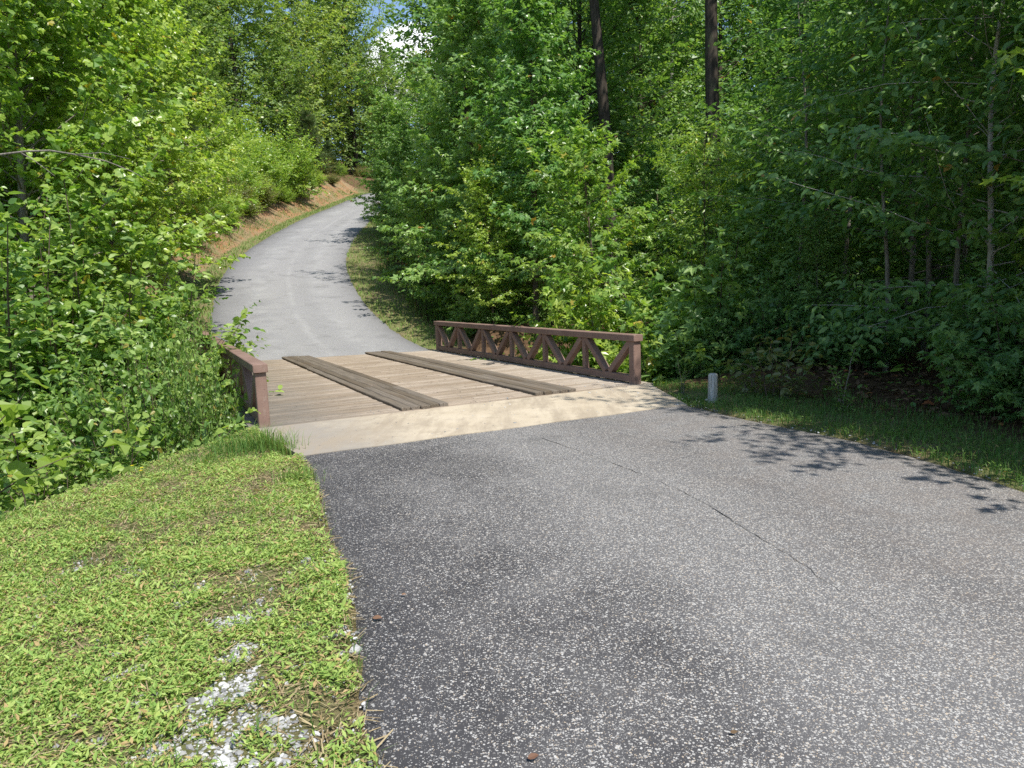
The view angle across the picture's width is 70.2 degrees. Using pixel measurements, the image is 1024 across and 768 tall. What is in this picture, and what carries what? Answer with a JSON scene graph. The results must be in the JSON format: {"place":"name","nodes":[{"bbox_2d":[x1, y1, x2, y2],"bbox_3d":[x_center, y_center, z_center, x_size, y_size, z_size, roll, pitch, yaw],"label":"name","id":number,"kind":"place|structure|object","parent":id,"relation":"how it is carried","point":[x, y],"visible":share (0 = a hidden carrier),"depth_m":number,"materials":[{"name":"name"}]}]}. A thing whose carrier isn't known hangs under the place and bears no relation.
{"place":"outdoors","nodes":[
{"label":"outdoors","id":0,"kind":"place"},
{"bbox_2d":[0,550,384,767],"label":"gravel","id":1,"kind":"structure","parent":0,"point":[228,759],"depth_m":2.62,"materials":[{"name":"grey gravel"}]},
{"bbox_2d":[211,193,429,359],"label":"road","id":2,"kind":"structure","parent":0,"point":[294,279],"depth_m":25.50,"materials":[{"name":"grey asphalt"}]},
{"bbox_2d":[190,0,758,159],"label":"sky","id":3,"kind":"structure","parent":0,"point":[396,44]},
{"bbox_2d":[0,121,1023,767],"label":"ground","id":4,"kind":"structure","parent":0,"point":[270,213],"depth_m":5.83,"materials":[{"name":"green plant"}]},
{"bbox_2d":[0,369,141,493],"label":"tulip sapling","id":5,"kind":"object","parent":4,"relation":"on","point":[21,472],"visible":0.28,"depth_m":6.04,"materials":[{"name":"green plant"}]},
{"bbox_2d":[0,388,151,515],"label":"gully shrub","id":6,"kind":"object","parent":4,"relation":"on","point":[9,456],"visible":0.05,"depth_m":8.49,"materials":[{"name":"green plant"}]},
{"bbox_2d":[0,143,220,493],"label":"gully shrub","id":7,"kind":"object","parent":4,"relation":"on","point":[59,363],"visible":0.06,"depth_m":10.72,"materials":[{"name":"green plant"}]},
{"bbox_2d":[0,0,228,366],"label":"poplar tree","id":8,"kind":"object","parent":4,"relation":"on","point":[42,93],"visible":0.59,"depth_m":12.08,"materials":[{"name":"green plant"}]},
{"bbox_2d":[2,0,258,314],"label":"poplar tree","id":9,"kind":"object","parent":4,"relation":"on","point":[127,20],"visible":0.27,"depth_m":16.28,"materials":[{"name":"green plant"}]},
{"bbox_2d":[0,372,260,517],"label":"gully shrub","id":10,"kind":"object","parent":4,"relation":"on","point":[136,449],"visible":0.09,"depth_m":7.71,"materials":[{"name":"green plant"}]},
{"bbox_2d":[0,168,268,463],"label":"gully shrub","id":11,"kind":"object","parent":4,"relation":"on","point":[35,341],"visible":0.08,"depth_m":9.65,"materials":[{"name":"green plant"}]},
{"bbox_2d":[23,325,247,489],"bbox_3d":[-4.480,1.155,9.126,2.532,3.790,2.937,-10,10,-42],"label":"gully shrub","id":12,"kind":"object","parent":4,"relation":"on","point":[96,454],"visible":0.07,"depth_m":8.56,"materials":[{"name":"green plant"}]},
{"bbox_2d":[17,286,254,491],"bbox_3d":[-5.219,0.861,10.244,2.987,4.476,2.992,6,12,44],"label":"gully shrub","id":13,"kind":"object","parent":4,"relation":"on","point":[138,357],"visible":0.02,"depth_m":9.92,"materials":[{"name":"green plant"}]},
{"bbox_2d":[0,183,283,494],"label":"gully shrub","id":14,"kind":"object","parent":4,"relation":"on","point":[31,420],"visible":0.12,"depth_m":10.18,"materials":[{"name":"green plant"}]},
{"bbox_2d":[57,0,267,289],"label":"poplar tree","id":15,"kind":"object","parent":4,"relation":"on","point":[203,196],"visible":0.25,"depth_m":23.33,"materials":[{"name":"green plant"}]},
{"bbox_2d":[109,318,245,464],"bbox_3d":[-4.410,1.034,9.920,1.813,3.877,2.102,-7,9,-44],"label":"gully shrub","id":16,"kind":"object","parent":4,"relation":"on","point":[155,380],"visible":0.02,"depth_m":9.46,"materials":[{"name":"green plant"}]},
{"bbox_2d":[121,0,241,146],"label":"hillside tree","id":17,"kind":"object","parent":4,"relation":"on","point":[189,29],"visible":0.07,"depth_m":47.35,"materials":[{"name":"green plant"}]},
{"bbox_2d":[125,280,237,430],"bbox_3d":[-4.974,0.688,11.278,2.127,4.546,2.123,4,11,37],"label":"gully shrub","id":18,"kind":"object","parent":4,"relation":"on","point":[195,295],"depth_m":11.06,"materials":[{"name":"green plant"}]},
{"bbox_2d":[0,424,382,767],"bbox_3d":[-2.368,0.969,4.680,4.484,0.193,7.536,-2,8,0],"label":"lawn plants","id":19,"kind":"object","parent":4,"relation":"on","point":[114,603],"visible":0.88,"depth_m":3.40,"materials":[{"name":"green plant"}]},
{"bbox_2d":[153,292,233,436],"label":"gully shrub","id":20,"kind":"object","parent":4,"relation":"on","point":[185,339],"visible":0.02,"depth_m":10.38,"materials":[{"name":"green plant"}]},
{"bbox_2d":[149,303,244,458],"bbox_3d":[-3.998,1.036,9.548,1.297,4.199,1.499,-7,11,-26],"label":"gully shrub","id":21,"kind":"object","parent":4,"relation":"on","point":[185,436],"visible":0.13,"depth_m":9.15,"materials":[{"name":"green plant"}]},
{"bbox_2d":[0,425,397,767],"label":"lawn grass","id":22,"kind":"structure","parent":4,"relation":"on","point":[148,566],"depth_m":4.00,"materials":[{"name":"green plant"}]},
{"bbox_2d":[176,0,242,126],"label":"hillside tree","id":23,"kind":"object","parent":4,"relation":"on","point":[218,23],"visible":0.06,"depth_m":55.14,"materials":[{"name":"green plant"}]},
{"bbox_2d":[179,42,256,142],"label":"hillside tree","id":24,"kind":"object","parent":4,"relation":"on","point":[211,76],"visible":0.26,"depth_m":53.83,"materials":[{"name":"green plant"}]},
{"bbox_2d":[192,107,264,170],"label":"bank shrub","id":25,"kind":"object","parent":4,"relation":"on","point":[222,143],"visible":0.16,"depth_m":50.62,"materials":[{"name":"green plant"}]},
{"bbox_2d":[202,167,265,215],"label":"bank shrub","id":26,"kind":"object","parent":4,"relation":"on","point":[246,196],"visible":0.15,"depth_m":41.16,"materials":[{"name":"green plant"}]},
{"bbox_2d":[198,144,272,204],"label":"bank shrub","id":27,"kind":"object","parent":4,"relation":"on","point":[244,174],"visible":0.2,"depth_m":43.11,"materials":[{"name":"green plant"}]},
{"bbox_2d":[184,430,291,459],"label":"grass tuft","id":28,"kind":"object","parent":4,"relation":"on","point":[231,449],"visible":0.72,"depth_m":7.06,"materials":[{"name":"green plant"}]},
{"bbox_2d":[183,0,328,138],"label":"hillside tree","id":29,"kind":"object","parent":4,"relation":"on","point":[251,32],"visible":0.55,"depth_m":62.40,"materials":[{"name":"green plant"}]},
{"bbox_2d":[212,134,300,196],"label":"bank shrub","id":30,"kind":"object","parent":4,"relation":"on","point":[267,163],"visible":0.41,"depth_m":48.26,"materials":[{"name":"green plant"}]},
{"bbox_2d":[212,418,308,456],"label":"grass tuft","id":31,"kind":"object","parent":4,"relation":"on","point":[279,444],"visible":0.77,"depth_m":7.16,"materials":[{"name":"green plant"}]},
{"bbox_2d":[157,188,367,347],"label":"verge grass","id":32,"kind":"structure","parent":4,"relation":"on","point":[276,230],"depth_m":36.65,"materials":[{"name":"green plant"}]},
{"bbox_2d":[240,109,336,200],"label":"bank shrub","id":33,"kind":"object","parent":4,"relation":"on","point":[304,164],"visible":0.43,"depth_m":53.72,"materials":[{"name":"green plant"}]},
{"bbox_2d":[249,36,328,149],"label":"hillside tree","id":34,"kind":"object","parent":4,"relation":"on","point":[291,87],"visible":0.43,"depth_m":67.17,"materials":[{"name":"green plant"}]},
{"bbox_2d":[232,0,364,153],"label":"hillside tree","id":35,"kind":"object","parent":4,"relation":"on","point":[305,23],"visible":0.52,"depth_m":73.61,"materials":[{"name":"green plant"}]},
{"bbox_2d":[285,109,332,174],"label":"young pine","id":36,"kind":"object","parent":4,"relation":"on","point":[305,125],"visible":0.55,"depth_m":65.04,"materials":[{"name":"green plant"}]},
{"bbox_2d":[266,0,382,156],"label":"hillside tree","id":37,"kind":"object","parent":4,"relation":"on","point":[362,30],"visible":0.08,"depth_m":88.91,"materials":[{"name":"green plant"}]},
{"bbox_2d":[298,0,414,176],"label":"hillside tree","id":38,"kind":"object","parent":4,"relation":"on","point":[354,45],"visible":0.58,"depth_m":81.48,"materials":[{"name":"green plant"}]},
{"bbox_2d":[348,87,427,227],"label":"sapling tree","id":39,"kind":"object","parent":4,"relation":"on","point":[383,120],"visible":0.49,"depth_m":38.49,"materials":[{"name":"green plant"}]},
{"bbox_2d":[359,116,434,254],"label":"sapling tree","id":40,"kind":"object","parent":4,"relation":"on","point":[401,143],"visible":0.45,"depth_m":33.33,"materials":[{"name":"green plant"}]},
{"bbox_2d":[369,98,436,238],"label":"sapling tree","id":41,"kind":"object","parent":4,"relation":"on","point":[402,108],"visible":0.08,"depth_m":38.83,"materials":[{"name":"green plant"}]},
{"bbox_2d":[345,214,475,347],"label":"verge grass","id":42,"kind":"structure","parent":4,"relation":"on","point":[379,287],"depth_m":26.39,"materials":[{"name":"green plant"}]},
{"bbox_2d":[372,156,453,300],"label":"sapling tree","id":43,"kind":"object","parent":4,"relation":"on","point":[414,220],"visible":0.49,"depth_m":26.48,"materials":[{"name":"green plant"}]},
{"bbox_2d":[198,321,652,427],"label":"timber bridge","id":44,"kind":"structure","parent":4,"relation":"on","point":[319,389],"depth_m":11.80,"materials":[{"name":"wood"}]},
{"bbox_2d":[381,87,475,288],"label":"sapling tree","id":45,"kind":"object","parent":4,"relation":"on","point":[435,141],"visible":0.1,"depth_m":29.12,"materials":[{"name":"green plant"}]},
{"bbox_2d":[351,0,550,173],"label":"forest tree","id":46,"kind":"object","parent":4,"relation":"on","point":[416,11],"visible":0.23,"depth_m":32.16,"materials":[{"name":"green plant"}]},
{"bbox_2d":[420,218,496,320],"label":"sapling tree","id":47,"kind":"object","parent":4,"relation":"on","point":[449,288],"visible":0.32,"depth_m":22.46,"materials":[{"name":"green plant"}]},
{"bbox_2d":[373,225,548,337],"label":"tall grass","id":48,"kind":"structure","parent":4,"relation":"on","point":[433,315],"depth_m":27.28,"materials":[{"name":"green plant"}]},
{"bbox_2d":[259,384,686,459],"bbox_3d":[-0.058,0.569,8.819,5.580,0.450,1.792,-6,8,-26],"label":"concrete apron","id":49,"kind":"object","parent":4,"relation":"on","point":[328,436],"visible":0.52,"depth_m":8.49,"materials":[{"name":"beige concrete"}]},
{"bbox_2d":[372,0,586,319],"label":"sapling tree","id":50,"kind":"object","parent":4,"relation":"on","point":[460,45],"visible":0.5,"depth_m":22.10,"materials":[{"name":"green plant"}]},
{"bbox_2d":[443,278,521,334],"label":"maple shrub","id":51,"kind":"object","parent":4,"relation":"on","point":[482,314],"visible":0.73,"depth_m":19.32,"materials":[{"name":"green plant"}]},
{"bbox_2d":[432,155,542,324],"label":"sapling tree","id":52,"kind":"object","parent":4,"relation":"on","point":[480,199],"visible":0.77,"depth_m":18.62,"materials":[{"name":"green plant"}]},
{"bbox_2d":[402,0,588,170],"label":"forest tree","id":53,"kind":"object","parent":4,"relation":"on","point":[429,17],"visible":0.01,"depth_m":36.40,"materials":[{"name":"green plant"}]},
{"bbox_2d":[397,90,599,334],"bbox_3d":[-0.119,-5.134,23.440,7.405,8.891,7.713,-10,10,-43],"label":"understorey tree","id":54,"kind":"object","parent":4,"relation":"on","point":[521,113],"visible":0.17,"depth_m":22.44,"materials":[{"name":"green plant"}]},
{"bbox_2d":[429,0,653,321],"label":"sapling tree","id":55,"kind":"object","parent":4,"relation":"on","point":[535,13],"visible":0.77,"depth_m":18.58,"materials":[{"name":"green plant"}]},
{"bbox_2d":[97,277,1023,464],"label":"undergrowth","id":56,"kind":"object","parent":4,"relation":"on","point":[894,369],"visible":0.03,"depth_m":9.74,"materials":[{"name":"green plant"}]},
{"bbox_2d":[557,0,615,311],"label":"forest tree","id":57,"kind":"object","parent":4,"relation":"on","point":[602,92],"visible":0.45,"depth_m":21.29,"materials":[{"name":"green plant"}]},
{"bbox_2d":[470,113,712,374],"bbox_3d":[1.822,-1.762,14.981,4.796,7.367,4.747,-8,12,-27],"label":"sapling tree","id":58,"kind":"object","parent":4,"relation":"on","point":[568,272],"visible":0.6,"depth_m":14.35,"materials":[{"name":"green plant"}]},
{"bbox_2d":[484,0,704,286],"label":"forest tree","id":59,"kind":"object","parent":4,"relation":"on","point":[608,10],"visible":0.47,"depth_m":24.86,"materials":[{"name":"green plant"}]},
{"bbox_2d":[540,170,656,321],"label":"understorey tree","id":60,"kind":"object","parent":4,"relation":"on","point":[626,216],"visible":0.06,"depth_m":23.50,"materials":[{"name":"green plant"}]},
{"bbox_2d":[524,88,699,311],"bbox_3d":[3.422,-6.115,27.056,6.694,9.036,7.984,2,9,30],"label":"understorey tree","id":61,"kind":"object","parent":4,"relation":"on","point":[631,189],"visible":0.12,"depth_m":26.53,"materials":[{"name":"green plant"}]},
{"bbox_2d":[511,239,723,371],"bbox_3d":[2.287,-0.400,14.752,4.984,5.060,5.214,-6,10,-23],"label":"maple shrub","id":62,"kind":"object","parent":4,"relation":"on","point":[579,322],"visible":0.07,"depth_m":13.81,"materials":[{"name":"green plant"}]},
{"bbox_2d":[538,0,736,289],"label":"forest tree","id":63,"kind":"object","parent":4,"relation":"on","point":[652,36],"visible":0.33,"depth_m":28.71,"materials":[{"name":"green plant"}]},
{"bbox_2d":[585,4,699,185],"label":"forest tree","id":64,"kind":"object","parent":4,"relation":"on","point":[650,107],"visible":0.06,"depth_m":44.39,"materials":[{"name":"green plant"}]},
{"bbox_2d":[616,139,695,313],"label":"sapling tree","id":65,"kind":"object","parent":4,"relation":"on","point":[651,187],"visible":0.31,"depth_m":23.30,"materials":[{"name":"green plant"}]},
{"bbox_2d":[553,0,764,222],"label":"distant tree","id":66,"kind":"object","parent":4,"relation":"on","point":[650,61],"visible":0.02,"depth_m":47.38,"materials":[{"name":"green plant"}]},
{"bbox_2d":[633,0,721,289],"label":"forest tree","id":67,"kind":"object","parent":4,"relation":"on","point":[684,14],"visible":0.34,"depth_m":29.28,"materials":[{"name":"green plant"}]},
{"bbox_2d":[566,267,802,385],"bbox_3d":[3.000,-0.287,13.471,4.356,3.779,4.533,-3,8,-4],"label":"maple shrub","id":68,"kind":"object","parent":4,"relation":"on","point":[641,327],"visible":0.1,"depth_m":12.72,"materials":[{"name":"green plant"}]},
{"bbox_2d":[599,109,793,340],"bbox_3d":[4.021,-1.818,15.179,4.278,7.326,3.963,4,10,40],"label":"drooping sapling","id":69,"kind":"object","parent":4,"relation":"on","point":[682,173],"visible":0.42,"depth_m":14.54,"materials":[{"name":"green plant"}]},
{"bbox_2d":[645,311,767,382],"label":"maple shrub","id":70,"kind":"object","parent":4,"relation":"on","point":[713,356],"visible":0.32,"depth_m":12.11,"materials":[{"name":"green plant"}]},
{"bbox_2d":[705,0,727,298],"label":"forest tree","id":71,"kind":"object","parent":4,"relation":"on","point":[711,62],"visible":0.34,"depth_m":20.39,"materials":[{"name":"brown plant"}]},
{"bbox_2d":[621,0,827,204],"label":"forest tree","id":72,"kind":"object","parent":4,"relation":"on","point":[728,56],"visible":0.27,"depth_m":31.67,"materials":[{"name":"green plant"}]},
{"bbox_2d":[653,0,797,149],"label":"forest tree","id":73,"kind":"object","parent":4,"relation":"on","point":[762,24],"visible":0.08,"depth_m":38.95,"materials":[{"name":"green plant"}]},
{"bbox_2d":[638,66,830,308],"bbox_3d":[8.381,-6.965,27.585,6.786,9.454,8.075,-8,9,-35],"label":"understorey tree","id":74,"kind":"object","parent":4,"relation":"on","point":[743,102],"visible":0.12,"depth_m":27.09,"materials":[{"name":"green plant"}]},
{"bbox_2d":[589,201,889,380],"bbox_3d":[3.977,-1.091,13.626,5.798,4.346,6.160,-7,10,-30],"label":"maple shrub","id":75,"kind":"object","parent":4,"relation":"on","point":[694,319],"visible":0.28,"depth_m":12.49,"materials":[{"name":"green plant"}]},
{"bbox_2d":[705,267,830,367],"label":"maple shrub","id":76,"kind":"object","parent":4,"relation":"on","point":[772,319],"visible":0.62,"depth_m":11.94,"materials":[{"name":"green plant"}]},
{"bbox_2d":[646,106,906,315],"bbox_3d":[7.053,-2.969,19.817,7.430,8.829,6.167,-6,8,-23],"label":"understorey tree","id":77,"kind":"object","parent":4,"relation":"on","point":[711,238],"visible":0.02,"depth_m":19.57,"materials":[{"name":"green plant"}]},
{"bbox_2d":[719,320,838,400],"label":"shrub","id":78,"kind":"object","parent":4,"relation":"on","point":[783,367],"visible":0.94,"depth_m":9.36,"materials":[{"name":"green plant"}]},
{"bbox_2d":[641,66,925,335],"bbox_3d":[6.513,-3.032,18.001,7.239,8.692,7.540,2,9,29],"label":"understorey tree","id":79,"kind":"object","parent":4,"relation":"on","point":[749,117],"visible":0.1,"depth_m":17.29,"materials":[{"name":"green plant"}]},
{"bbox_2d":[708,0,878,290],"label":"thin tree","id":80,"kind":"object","parent":4,"relation":"on","point":[808,4],"visible":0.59,"depth_m":13.48,"materials":[{"name":"green plant"}]},
{"bbox_2d":[682,122,921,335],"bbox_3d":[5.681,-2.099,14.258,4.918,5.669,4.722,-2,8,-4],"label":"understorey tree","id":81,"kind":"object","parent":4,"relation":"on","point":[785,196],"visible":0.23,"depth_m":13.83,"materials":[{"name":"green plant"}]},
{"bbox_2d":[746,209,894,352],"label":"understorey tree","id":82,"kind":"object","parent":4,"relation":"on","point":[819,250],"visible":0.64,"depth_m":12.17,"materials":[{"name":"green plant"}]},
{"bbox_2d":[722,0,931,150],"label":"forest tree","id":83,"kind":"object","parent":4,"relation":"on","point":[781,6],"visible":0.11,"depth_m":33.00,"materials":[{"name":"green plant"}]},
{"bbox_2d":[738,0,920,300],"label":"thin tree","id":84,"kind":"object","parent":4,"relation":"on","point":[802,48],"visible":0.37,"depth_m":12.42,"materials":[{"name":"green plant"}]},
{"bbox_2d":[649,374,1023,489],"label":"verge grass","id":85,"kind":"structure","parent":4,"relation":"on","point":[872,433],"depth_m":7.42,"materials":[{"name":"green plant"}]},
{"bbox_2d":[826,342,859,410],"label":"tall weed","id":86,"kind":"object","parent":4,"relation":"on","point":[841,394],"visible":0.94,"depth_m":8.34,"materials":[{"name":"green plant"}]},
{"bbox_2d":[682,0,1004,336],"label":"understorey tree","id":87,"kind":"object","parent":4,"relation":"on","point":[811,136],"visible":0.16,"depth_m":14.97,"materials":[{"name":"green plant"}]},
{"bbox_2d":[673,0,1023,374],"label":"understorey tree","id":88,"kind":"object","parent":4,"relation":"on","point":[802,210],"visible":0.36,"depth_m":11.19,"materials":[{"name":"green plant"}]},
{"bbox_2d":[799,291,921,369],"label":"maple shrub","id":89,"kind":"object","parent":4,"relation":"on","point":[890,345],"visible":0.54,"depth_m":10.98,"materials":[{"name":"green plant"}]},
{"bbox_2d":[729,0,1023,375],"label":"slender tree","id":90,"kind":"object","parent":4,"relation":"on","point":[936,141],"visible":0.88,"depth_m":8.88,"materials":[{"name":"green plant"}]},
{"bbox_2d":[752,0,1023,317],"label":"forest tree","id":91,"kind":"object","parent":4,"relation":"on","point":[871,8],"visible":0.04,"depth_m":20.51,"materials":[{"name":"green plant"}]},
{"bbox_2d":[807,0,972,370],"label":"thin tree","id":92,"kind":"object","parent":4,"relation":"on","point":[878,3],"visible":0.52,"depth_m":10.62,"materials":[{"name":"green plant"}]},
{"bbox_2d":[781,336,1023,425],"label":"leaf litter","id":93,"kind":"object","parent":4,"relation":"on","point":[901,391],"visible":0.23,"depth_m":9.57,"materials":[{"name":"plant"}]},
{"bbox_2d":[796,29,1023,329],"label":"understorey tree","id":94,"kind":"object","parent":4,"relation":"on","point":[943,274],"visible":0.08,"depth_m":16.03,"materials":[{"name":"green plant"}]},
{"bbox_2d":[839,0,997,356],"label":"thin tree","id":95,"kind":"object","parent":4,"relation":"on","point":[928,270],"visible":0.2,"depth_m":11.43,"materials":[{"name":"green plant"}]},
{"bbox_2d":[836,0,1023,257],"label":"forest tree","id":96,"kind":"object","parent":4,"relation":"on","point":[1017,168],"visible":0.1,"depth_m":13.23,"materials":[{"name":"green plant"}]},
{"bbox_2d":[838,0,1023,354],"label":"forest tree","id":97,"kind":"object","parent":4,"relation":"on","point":[977,146],"visible":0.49,"depth_m":8.59,"materials":[{"name":"green plant"}]},
{"bbox_2d":[839,0,1023,370],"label":"thin tree","id":98,"kind":"object","parent":4,"relation":"on","point":[957,260],"visible":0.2,"depth_m":10.13,"materials":[{"name":"green plant"}]},
{"bbox_2d":[871,0,1023,328],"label":"thin tree","id":99,"kind":"object","parent":4,"relation":"on","point":[964,253],"visible":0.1,"depth_m":12.17,"materials":[{"name":"green plant"}]},
{"bbox_2d":[917,245,1023,423],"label":"maple shrub","id":100,"kind":"object","parent":4,"relation":"on","point":[997,363],"visible":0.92,"depth_m":7.58,"materials":[{"name":"green plant"}]},
{"bbox_2d":[931,54,1023,305],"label":"sapling tree","id":101,"kind":"object","parent":4,"relation":"on","point":[970,232],"visible":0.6,"depth_m":8.49,"materials":[{"name":"green plant"}]},
{"bbox_2d":[979,46,1023,235],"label":"sapling tree","id":102,"kind":"object","parent":4,"relation":"on","point":[1016,179],"visible":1,"depth_m":5.99,"materials":[{"name":"green plant"}]},
{"bbox_2d":[304,405,1023,767],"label":"road","id":103,"kind":"structure","parent":0,"point":[574,599],"depth_m":3.48,"materials":[{"name":"grey asphalt"}]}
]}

